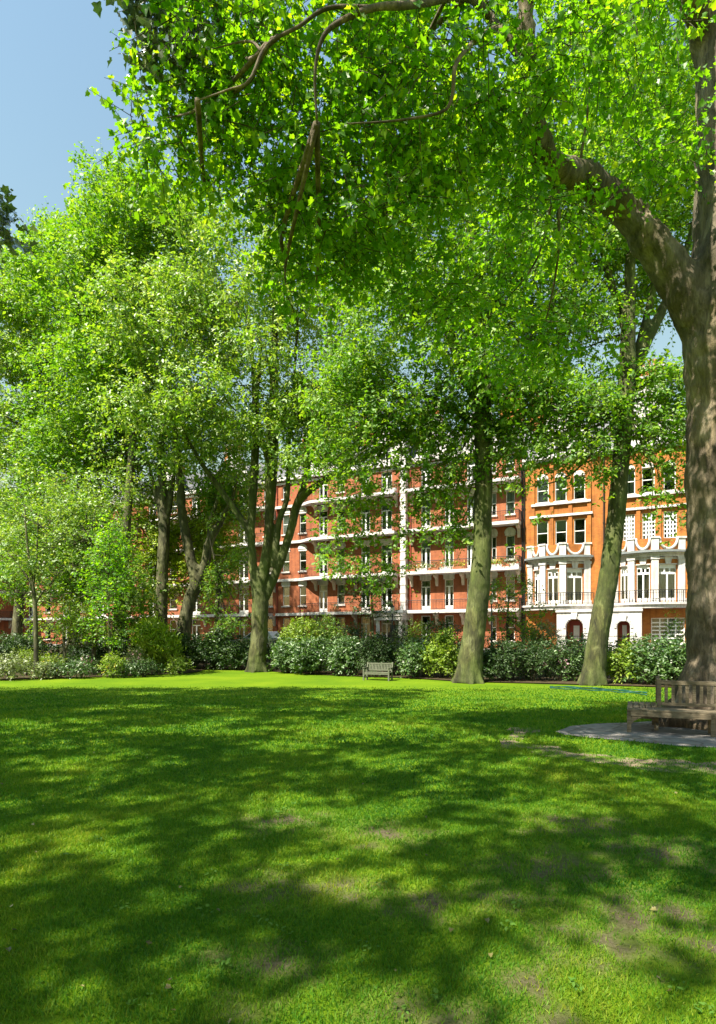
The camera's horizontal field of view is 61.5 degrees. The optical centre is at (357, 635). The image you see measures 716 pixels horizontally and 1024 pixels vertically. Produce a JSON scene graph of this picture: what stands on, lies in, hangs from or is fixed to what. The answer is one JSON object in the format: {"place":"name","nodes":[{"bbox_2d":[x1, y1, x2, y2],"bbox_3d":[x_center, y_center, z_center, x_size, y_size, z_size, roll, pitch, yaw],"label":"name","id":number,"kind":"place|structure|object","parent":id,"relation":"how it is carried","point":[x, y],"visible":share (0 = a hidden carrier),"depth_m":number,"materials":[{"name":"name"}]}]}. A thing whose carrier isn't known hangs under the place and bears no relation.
{"place":"outdoors","nodes":[
{"label":"outdoors","id":0,"kind":"place"},
{"bbox_2d":[217,637,249,669],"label":"laurel shrub","id":1,"kind":"object","parent":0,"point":[238,660],"visible":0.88,"depth_m":39.06,"materials":[{"name":"green plant"}]},
{"bbox_2d":[0,647,680,686],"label":"planting bed","id":2,"kind":"object","parent":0,"point":[519,680],"visible":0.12,"depth_m":33.34,"materials":[{"name":"soil"}]},
{"bbox_2d":[0,630,21,669],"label":"laurel shrub","id":3,"kind":"object","parent":2,"relation":"on","point":[6,641],"visible":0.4,"depth_m":36.00,"materials":[{"name":"green plant"}]},
{"bbox_2d":[0,650,37,680],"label":"laurel shrub","id":4,"kind":"object","parent":2,"relation":"on","point":[6,661],"visible":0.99,"depth_m":30.32,"materials":[{"name":"green plant"}]},
{"bbox_2d":[0,630,48,670],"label":"laurel shrub","id":5,"kind":"object","parent":2,"relation":"on","point":[22,641],"visible":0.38,"depth_m":37.18,"materials":[{"name":"green plant"}]},
{"bbox_2d":[8,644,45,674],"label":"fern shrub","id":6,"kind":"object","parent":2,"relation":"on","point":[25,654],"visible":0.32,"depth_m":33.26,"materials":[{"name":"green plant"}]},
{"bbox_2d":[24,659,59,679],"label":"flowering shrub","id":7,"kind":"object","parent":2,"relation":"on","point":[39,671],"visible":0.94,"depth_m":30.91,"materials":[{"name":"green plant"}]},
{"bbox_2d":[0,240,94,642],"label":"broadleaf tree","id":8,"kind":"object","parent":2,"relation":"on","point":[17,622],"visible":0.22,"depth_m":49.51,"materials":[{"name":"green plant"}]},
{"bbox_2d":[0,499,98,674],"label":"young tree","id":9,"kind":"object","parent":2,"relation":"on","point":[33,570],"visible":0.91,"depth_m":32.47,"materials":[{"name":"green plant"}]},
{"bbox_2d":[41,651,69,673],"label":"flowering shrub","id":10,"kind":"object","parent":2,"relation":"on","point":[50,659],"visible":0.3,"depth_m":33.31,"materials":[{"name":"green plant"}]},
{"bbox_2d":[47,658,75,678],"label":"flowering shrub","id":11,"kind":"object","parent":2,"relation":"on","point":[60,670],"visible":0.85,"depth_m":31.41,"materials":[{"name":"green plant"}]},
{"bbox_2d":[16,590,130,672],"bbox_3d":[-16.095,-0.099,34.492,5.975,4.827,4.110,0,0,0],"label":"young tree","id":12,"kind":"object","parent":2,"relation":"on","point":[69,628],"visible":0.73,"depth_m":34.31,"materials":[{"name":"green plant"}]},
{"bbox_2d":[0,196,147,660],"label":"broadleaf tree","id":13,"kind":"object","parent":2,"relation":"on","point":[24,359],"visible":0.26,"depth_m":46.26,"materials":[{"name":"green plant"}]},
{"bbox_2d":[61,654,98,678],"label":"flowering shrub","id":14,"kind":"object","parent":2,"relation":"on","point":[78,666],"visible":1,"depth_m":31.44,"materials":[{"name":"green plant"}]},
{"bbox_2d":[0,482,162,658],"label":"young tree","id":15,"kind":"object","parent":2,"relation":"on","point":[7,593],"visible":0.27,"depth_m":39.57,"materials":[{"name":"green plant"}]},
{"bbox_2d":[57,635,108,668],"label":"laurel shrub","id":16,"kind":"object","parent":2,"relation":"on","point":[85,650],"visible":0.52,"depth_m":37.69,"materials":[{"name":"green plant"}]},
{"bbox_2d":[0,442,172,672],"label":"young tree","id":17,"kind":"object","parent":2,"relation":"on","point":[77,501],"visible":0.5,"depth_m":36.11,"materials":[{"name":"green plant"}]},
{"bbox_2d":[0,178,200,665],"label":"plane tree","id":18,"kind":"object","parent":2,"relation":"on","point":[162,502],"visible":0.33,"depth_m":44.66,"materials":[{"name":"green plant"}]},
{"bbox_2d":[64,509,156,676],"bbox_3d":[-13.568,-2.262,32.920,4.397,9.145,5.182,0,0,0],"label":"young tree","id":19,"kind":"object","parent":2,"relation":"on","point":[110,557],"visible":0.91,"depth_m":32.74,"materials":[{"name":"green plant"}]},
{"bbox_2d":[94,651,129,677],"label":"flowering shrub","id":20,"kind":"object","parent":2,"relation":"on","point":[109,667],"visible":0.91,"depth_m":32.05,"materials":[{"name":"green plant"}]},
{"bbox_2d":[99,628,136,667],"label":"laurel shrub","id":21,"kind":"object","parent":2,"relation":"on","point":[124,648],"visible":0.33,"depth_m":38.29,"materials":[{"name":"green plant"}]},
{"bbox_2d":[0,631,246,666],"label":"clipped hedge","id":22,"kind":"object","parent":2,"relation":"on","point":[54,647],"visible":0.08,"depth_m":41.11,"materials":[{"name":"green plant"}]},
{"bbox_2d":[22,135,227,667],"bbox_3d":[-15.374,-15.955,41.380,13.335,36.609,12.265,0,0,24],"label":"broadleaf tree","id":23,"kind":"object","parent":2,"relation":"on","point":[144,228],"visible":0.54,"depth_m":38.61,"materials":[{"name":"green plant"}]},
{"bbox_2d":[122,644,147,675],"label":"flowering shrub","id":24,"kind":"object","parent":2,"relation":"on","point":[132,655],"visible":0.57,"depth_m":33.88,"materials":[{"name":"green plant"}]},
{"bbox_2d":[22,162,285,663],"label":"plane tree","id":25,"kind":"object","parent":2,"relation":"on","point":[196,574],"visible":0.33,"depth_m":42.75,"materials":[{"name":"green plant"}]},
{"bbox_2d":[126,611,186,672],"bbox_3d":[-12.080,0.412,36.078,3.492,3.806,3.612,0,0,0],"label":"feathery shrub","id":26,"kind":"object","parent":2,"relation":"on","point":[159,642],"visible":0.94,"depth_m":35.31,"materials":[{"name":"green plant"}]},
{"bbox_2d":[75,479,260,622],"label":"young tree","id":27,"kind":"object","parent":2,"relation":"on","point":[176,558],"visible":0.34,"depth_m":46.48,"materials":[{"name":"green plant"}]},
{"bbox_2d":[173,630,208,668],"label":"laurel shrub","id":28,"kind":"object","parent":2,"relation":"on","point":[182,643],"visible":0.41,"depth_m":40.06,"materials":[{"name":"green plant"}]},
{"bbox_2d":[182,626,236,669],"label":"laurel shrub","id":29,"kind":"object","parent":2,"relation":"on","point":[215,647],"visible":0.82,"depth_m":39.51,"materials":[{"name":"green plant"}]},
{"bbox_2d":[191,533,262,667],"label":"young tree","id":30,"kind":"object","parent":2,"relation":"on","point":[217,577],"visible":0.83,"depth_m":40.20,"materials":[{"name":"green plant"}]},
{"bbox_2d":[63,162,415,672],"bbox_3d":[-6.614,-12.753,36.955,20.766,30.355,14.586,0,0,0],"label":"plane tree","id":31,"kind":"object","parent":2,"relation":"on","point":[192,320],"visible":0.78,"depth_m":35.34,"materials":[{"name":"green plant"}]},
{"bbox_2d":[266,636,309,673],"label":"laurel shrub","id":32,"kind":"object","parent":2,"relation":"on","point":[282,654],"visible":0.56,"depth_m":35.85,"materials":[{"name":"green plant"}]},
{"bbox_2d":[273,610,322,671],"bbox_3d":[-3.668,0.356,37.986,3.434,3.927,3.314,0,0,0],"label":"bushy shrub","id":33,"kind":"object","parent":2,"relation":"on","point":[290,630],"visible":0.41,"depth_m":37.50,"materials":[{"name":"green plant"}]},
{"bbox_2d":[287,633,337,674],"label":"laurel shrub","id":34,"kind":"object","parent":2,"relation":"on","point":[313,653],"visible":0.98,"depth_m":34.37,"materials":[{"name":"green plant"}]},
{"bbox_2d":[304,613,349,669],"bbox_3d":[-1.709,0.393,38.529,3.620,3.850,2.736,0,0,0],"label":"bushy shrub","id":35,"kind":"object","parent":2,"relation":"on","point":[329,626],"visible":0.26,"depth_m":38.31,"materials":[{"name":"green plant"}]},
{"bbox_2d":[323,633,365,676],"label":"laurel shrub","id":36,"kind":"object","parent":2,"relation":"on","point":[342,657],"visible":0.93,"depth_m":33.52,"materials":[{"name":"green plant"}]},
{"bbox_2d":[234,633,461,675],"bbox_3d":[-1.138,1.118,36.260,17.172,2.518,2.042,0,0,30],"label":"clipped hedge","id":37,"kind":"object","parent":2,"relation":"on","point":[396,668],"visible":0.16,"depth_m":35.66,"materials":[{"name":"green plant"}]},
{"bbox_2d":[333,620,366,669],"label":"bushy shrub","id":38,"kind":"object","parent":2,"relation":"on","point":[356,631],"visible":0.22,"depth_m":39.00,"materials":[{"name":"green plant"}]},
{"bbox_2d":[337,558,399,635],"bbox_3d":[0.504,-1.298,37.066,3.798,7.222,3.723,0,0,-18],"label":"holly tree","id":39,"kind":"object","parent":2,"relation":"on","point":[372,612],"visible":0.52,"depth_m":36.87,"materials":[{"name":"green plant"}]},
{"bbox_2d":[348,626,401,677],"bbox_3d":[0.966,0.835,33.417,2.932,3.073,2.952,0,0,29],"label":"yew shrub","id":40,"kind":"object","parent":2,"relation":"on","point":[377,651],"visible":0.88,"depth_m":33.24,"materials":[{"name":"green plant"}]},
{"bbox_2d":[386,616,412,670],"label":"box shrub","id":41,"kind":"object","parent":2,"relation":"on","point":[396,633],"visible":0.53,"depth_m":37.32,"materials":[{"name":"green plant"}]},
{"bbox_2d":[393,636,439,677],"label":"laurel shrub","id":42,"kind":"object","parent":2,"relation":"on","point":[409,652],"visible":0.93,"depth_m":31.76,"materials":[{"name":"green plant"}]},
{"bbox_2d":[405,615,434,656],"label":"box shrub","id":43,"kind":"object","parent":2,"relation":"on","point":[424,632],"visible":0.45,"depth_m":36.38,"materials":[{"name":"green plant"}]},
{"bbox_2d":[412,625,459,677],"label":"laurel shrub","id":44,"kind":"object","parent":2,"relation":"on","point":[442,655],"visible":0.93,"depth_m":31.61,"materials":[{"name":"green plant"}]},
{"bbox_2d":[418,612,462,668],"bbox_3d":[5.237,0.446,37.937,3.906,3.861,2.442,0,0,0],"label":"bushy shrub","id":45,"kind":"object","parent":2,"relation":"on","point":[442,622],"visible":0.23,"depth_m":37.92,"materials":[{"name":"green plant"}]},
{"bbox_2d":[287,10,621,683],"bbox_3d":[4.659,-13.184,29.096,16.372,31.212,13.228,0,0,0],"label":"plane tree","id":46,"kind":"object","parent":2,"relation":"on","point":[373,390],"visible":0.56,"depth_m":28.76,"materials":[{"name":"green plant"}]},
{"bbox_2d":[482,638,528,680],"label":"holly shrub","id":47,"kind":"object","parent":2,"relation":"on","point":[494,659],"visible":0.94,"depth_m":29.38,"materials":[{"name":"green plant"}]},
{"bbox_2d":[487,573,556,646],"bbox_3d":[9.131,-0.740,35.165,4.175,6.079,5.112,0,0,0],"label":"young tree","id":48,"kind":"object","parent":2,"relation":"on","point":[521,632],"visible":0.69,"depth_m":34.91,"materials":[{"name":"green plant"}]},
{"bbox_2d":[510,639,557,680],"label":"holly shrub","id":49,"kind":"object","parent":2,"relation":"on","point":[531,660],"visible":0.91,"depth_m":29.42,"materials":[{"name":"green plant"}]},
{"bbox_2d":[518,618,557,670],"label":"bushy shrub","id":50,"kind":"object","parent":2,"relation":"on","point":[534,625],"visible":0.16,"depth_m":36.46,"materials":[{"name":"green plant"}]},
{"bbox_2d":[533,619,564,675],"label":"bushy shrub","id":51,"kind":"object","parent":2,"relation":"on","point":[547,631],"visible":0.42,"depth_m":33.33,"materials":[{"name":"green plant"}]},
{"bbox_2d":[537,636,583,680],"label":"rose shrub","id":52,"kind":"object","parent":2,"relation":"on","point":[561,662],"visible":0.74,"depth_m":29.37,"materials":[{"name":"green plant"}]},
{"bbox_2d":[557,642,584,680],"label":"laurel shrub","id":53,"kind":"object","parent":2,"relation":"on","point":[575,661],"visible":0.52,"depth_m":29.14,"materials":[{"name":"green plant"}]},
{"bbox_2d":[483,632,685,682],"bbox_3d":[12.477,1.112,28.697,15.411,2.756,2.019,0,0,27],"label":"clipped hedge","id":54,"kind":"object","parent":2,"relation":"on","point":[560,642],"visible":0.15,"depth_m":29.71,"materials":[{"name":"green plant"}]},
{"bbox_2d":[487,13,696,685],"bbox_3d":[13.576,-14.131,29.467,15.175,33.070,15.088,0,0,0],"label":"plane tree","id":55,"kind":"object","parent":2,"relation":"on","point":[616,412],"visible":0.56,"depth_m":27.00,"materials":[{"name":"green plant"}]},
{"bbox_2d":[606,634,644,683],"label":"bush","id":56,"kind":"object","parent":2,"relation":"on","point":[614,658],"visible":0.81,"depth_m":27.48,"materials":[{"name":"green plant"}]},
{"bbox_2d":[618,632,673,684],"bbox_3d":[13.015,1.042,27.012,1.977,2.500,2.340,0,0,-22],"label":"laurel shrub","id":57,"kind":"object","parent":2,"relation":"on","point":[640,659],"visible":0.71,"depth_m":26.91,"materials":[{"name":"green plant"}]},
{"bbox_2d":[641,633,686,685],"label":"laurel shrub","id":58,"kind":"object","parent":2,"relation":"on","point":[667,657],"visible":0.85,"depth_m":26.08,"materials":[{"name":"green plant"}]},
{"bbox_2d":[658,606,684,677],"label":"bushy shrub","id":59,"kind":"object","parent":2,"relation":"on","point":[670,627],"visible":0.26,"depth_m":30.95,"materials":[{"name":"green plant"}]},
{"bbox_2d":[0,0,695,555],"label":"sky","id":60,"kind":"structure","parent":0,"point":[52,51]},
{"bbox_2d":[0,655,715,1023],"bbox_3d":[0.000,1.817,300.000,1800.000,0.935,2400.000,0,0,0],"label":"lawn","id":61,"kind":"structure","parent":0,"point":[224,679],"depth_m":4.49,"materials":[{"name":"green plant"}]},
{"bbox_2d":[0,185,37,269],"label":"plane tree","id":62,"kind":"object","parent":61,"relation":"on","point":[12,243],"visible":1,"depth_m":17.12,"materials":[{"name":"green plant"}]},
{"bbox_2d":[113,659,138,677],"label":"flowering shrub","id":63,"kind":"object","parent":61,"relation":"on","point":[126,666],"visible":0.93,"depth_m":32.19,"materials":[{"name":"green plant"}]},
{"bbox_2d":[125,657,166,676],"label":"flowering shrub","id":64,"kind":"object","parent":61,"relation":"on","point":[142,667],"visible":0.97,"depth_m":32.77,"materials":[{"name":"green plant"}]},
{"bbox_2d":[91,0,241,102],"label":"plane tree","id":65,"kind":"object","parent":61,"relation":"on","point":[135,19],"visible":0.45,"depth_m":8.20,"materials":[{"name":"green plant"}]},
{"bbox_2d":[163,654,195,675],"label":"laurel shrub","id":66,"kind":"object","parent":61,"relation":"on","point":[179,664],"visible":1,"depth_m":34.54,"materials":[{"name":"green plant"}]},
{"bbox_2d":[1,712,677,1023],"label":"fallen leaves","id":67,"kind":"object","parent":61,"relation":"on","point":[449,928],"visible":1,"depth_m":3.61,"materials":[{"name":"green plant"}]},
{"bbox_2d":[3,783,713,1018],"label":"weeds","id":68,"kind":"object","parent":61,"relation":"on","point":[435,990],"visible":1,"depth_m":3.62,"materials":[{"name":"green plant"}]},
{"bbox_2d":[362,662,392,680],"bbox_3d":[1.020,1.836,30.635,1.440,0.950,0.710,0,0,22],"label":"park bench","id":69,"kind":"object","parent":61,"relation":"on","point":[379,673],"visible":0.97,"depth_m":30.65,"materials":[{"name":"brown wood"}]},
{"bbox_2d":[85,0,715,730],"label":"plane tree","id":70,"kind":"object","parent":61,"relation":"on","point":[385,60],"visible":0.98,"depth_m":8.95,"materials":[{"name":"green plant"}]},
{"bbox_2d":[550,686,646,694],"bbox_3d":[9.610,2.129,23.676,1.706,0.202,5.575,0,0,-24],"label":"garden hose","id":71,"kind":"object","parent":61,"relation":"on","point":[603,689],"visible":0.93,"depth_m":23.70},
{"bbox_2d":[498,727,715,773],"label":"worn soil path","id":72,"kind":"structure","parent":0,"point":[612,759],"depth_m":8.75,"materials":[{"name":"brown soil"}]},
{"bbox_2d":[556,721,715,746],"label":"stone paving","id":73,"kind":"structure","parent":0,"point":[646,732],"depth_m":11.15,"materials":[{"name":"grey stone"}]},
{"bbox_2d":[627,676,715,736],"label":"bench","id":74,"kind":"object","parent":73,"relation":"on","point":[653,711],"visible":0.92,"depth_m":11.29,"materials":[{"name":"brown wood"}]},
{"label":"pavement","id":75,"kind":"structure","parent":0,"visible":0},
{"bbox_2d":[0,547,15,642],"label":"mansion block","id":76,"kind":"structure","parent":75,"relation":"on","point":[6,613],"depth_m":86.98,"materials":[{"name":"red brick"}]},
{"bbox_2d":[23,474,150,643],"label":"mansion block","id":77,"kind":"structure","parent":75,"relation":"on","point":[27,616],"depth_m":85.80,"materials":[{"name":"red brick"}]},
{"bbox_2d":[140,445,282,638],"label":"mansion block","id":78,"kind":"structure","parent":75,"relation":"on","point":[241,614],"depth_m":70.51,"materials":[{"name":"red brick"}]},
{"bbox_2d":[238,584,248,613],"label":"window","id":79,"kind":"structure","parent":78,"relation":"in","point":[242,599],"depth_m":70.20,"materials":[{"name":"white paint"}]},
{"bbox_2d":[275,417,411,646],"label":"mansion block","id":80,"kind":"structure","parent":75,"relation":"on","point":[310,592],"depth_m":64.53,"materials":[{"name":"red brick"}]},
{"bbox_2d":[281,582,289,606],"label":"window","id":81,"kind":"structure","parent":80,"relation":"in","point":[285,585],"depth_m":67.60,"materials":[{"name":"white paint"}]},
{"bbox_2d":[317,580,328,611],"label":"window","id":82,"kind":"structure","parent":80,"relation":"in","point":[323,583],"depth_m":65.36,"materials":[{"name":"white paint"}]},
{"bbox_2d":[336,579,345,605],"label":"window","id":83,"kind":"structure","parent":80,"relation":"in","point":[340,599],"depth_m":64.44,"materials":[{"name":"white paint"}]},
{"bbox_2d":[379,538,392,572],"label":"window","id":84,"kind":"structure","parent":80,"relation":"in","point":[388,541],"depth_m":61.93,"materials":[{"name":"grey glass"}]},
{"bbox_2d":[379,498,392,530],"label":"window","id":85,"kind":"structure","parent":80,"relation":"in","point":[388,511],"depth_m":61.94,"materials":[{"name":"white paint"}]},
{"bbox_2d":[406,388,525,647],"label":"mansion block","id":86,"kind":"structure","parent":75,"relation":"on","point":[444,593],"depth_m":58.09,"materials":[{"name":"red brick"}]},
{"bbox_2d":[419,535,430,567],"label":"window","id":87,"kind":"structure","parent":86,"relation":"in","point":[426,552],"depth_m":60.04,"materials":[{"name":"white paint"}]},
{"bbox_2d":[419,575,431,609],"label":"window","id":88,"kind":"structure","parent":86,"relation":"in","point":[425,591],"depth_m":60.08,"materials":[{"name":"white paint"}]},
{"bbox_2d":[442,574,454,608],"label":"window","id":89,"kind":"structure","parent":86,"relation":"in","point":[445,576],"depth_m":58.87,"materials":[{"name":"white paint"}]},
{"bbox_2d":[504,483,514,515],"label":"window","id":90,"kind":"structure","parent":86,"relation":"in","point":[511,496],"depth_m":56.29,"materials":[{"name":"white paint"}]},
{"bbox_2d":[504,527,515,560],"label":"window","id":91,"kind":"structure","parent":86,"relation":"in","point":[510,530],"depth_m":56.27,"materials":[{"name":"grey glass"}]},
{"bbox_2d":[522,415,604,648],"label":"terraced house","id":92,"kind":"structure","parent":75,"relation":"on","point":[562,562],"depth_m":53.54,"materials":[{"name":"orange brick"}]},
{"bbox_2d":[535,571,539,604],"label":"window","id":93,"kind":"structure","parent":92,"relation":"in","point":[537,573],"depth_m":54.66,"materials":[{"name":"white paint"}]},
{"bbox_2d":[548,569,557,603],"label":"window","id":94,"kind":"structure","parent":92,"relation":"in","point":[552,580],"depth_m":53.63,"materials":[{"name":"white paint"}]},
{"bbox_2d":[553,472,567,502],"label":"window","id":95,"kind":"structure","parent":92,"relation":"in","point":[557,494],"depth_m":54.33,"materials":[{"name":"white paint"}]},
{"bbox_2d":[555,520,566,544],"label":"window","id":96,"kind":"structure","parent":92,"relation":"in","point":[561,524],"depth_m":54.28,"materials":[{"name":"white paint"}]},
{"bbox_2d":[567,569,581,603],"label":"window","id":97,"kind":"structure","parent":92,"relation":"in","point":[574,583],"depth_m":53.31,"materials":[{"name":"white paint"}]},
{"bbox_2d":[570,621,582,643],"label":"door","id":98,"kind":"structure","parent":92,"relation":"in","point":[576,627],"depth_m":53.38,"materials":[{"name":"red paint"}]},
{"bbox_2d":[603,359,687,649],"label":"terraced house","id":99,"kind":"structure","parent":75,"relation":"on","point":[652,585],"depth_m":50.32,"materials":[{"name":"orange brick"}]},
{"bbox_2d":[621,566,627,602],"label":"window","id":100,"kind":"structure","parent":99,"relation":"in","point":[625,569],"depth_m":51.38,"materials":[{"name":"white paint"}]},
{"bbox_2d":[620,621,629,647],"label":"door","id":101,"kind":"structure","parent":99,"relation":"in","point":[624,625],"depth_m":51.58,"materials":[{"name":"red paint"}]},
{"bbox_2d":[623,514,634,540],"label":"window","id":102,"kind":"structure","parent":99,"relation":"in","point":[629,524],"depth_m":51.63,"materials":[{"name":"white paint"}]},
{"bbox_2d":[627,465,636,494],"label":"window","id":103,"kind":"structure","parent":99,"relation":"in","point":[632,483],"depth_m":51.65,"materials":[{"name":"white paint"}]},
{"bbox_2d":[637,565,649,601],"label":"window","id":104,"kind":"structure","parent":99,"relation":"in","point":[643,578],"depth_m":50.35,"materials":[{"name":"white paint"}]},
{"bbox_2d":[642,513,654,538],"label":"window","id":105,"kind":"structure","parent":99,"relation":"in","point":[646,526],"depth_m":51.00,"materials":[{"name":"white paint"}]},
{"bbox_2d":[659,564,675,601],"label":"window","id":106,"kind":"structure","parent":99,"relation":"in","point":[667,572],"depth_m":49.99,"materials":[{"name":"white paint"}]},
{"bbox_2d":[651,618,684,644],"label":"window","id":107,"kind":"structure","parent":99,"relation":"in","point":[655,622],"depth_m":50.46,"materials":[{"name":"white paint"}]},
{"bbox_2d":[663,511,676,537],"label":"window","id":108,"kind":"structure","parent":99,"relation":"in","point":[668,525],"depth_m":50.21,"materials":[{"name":"white paint"}]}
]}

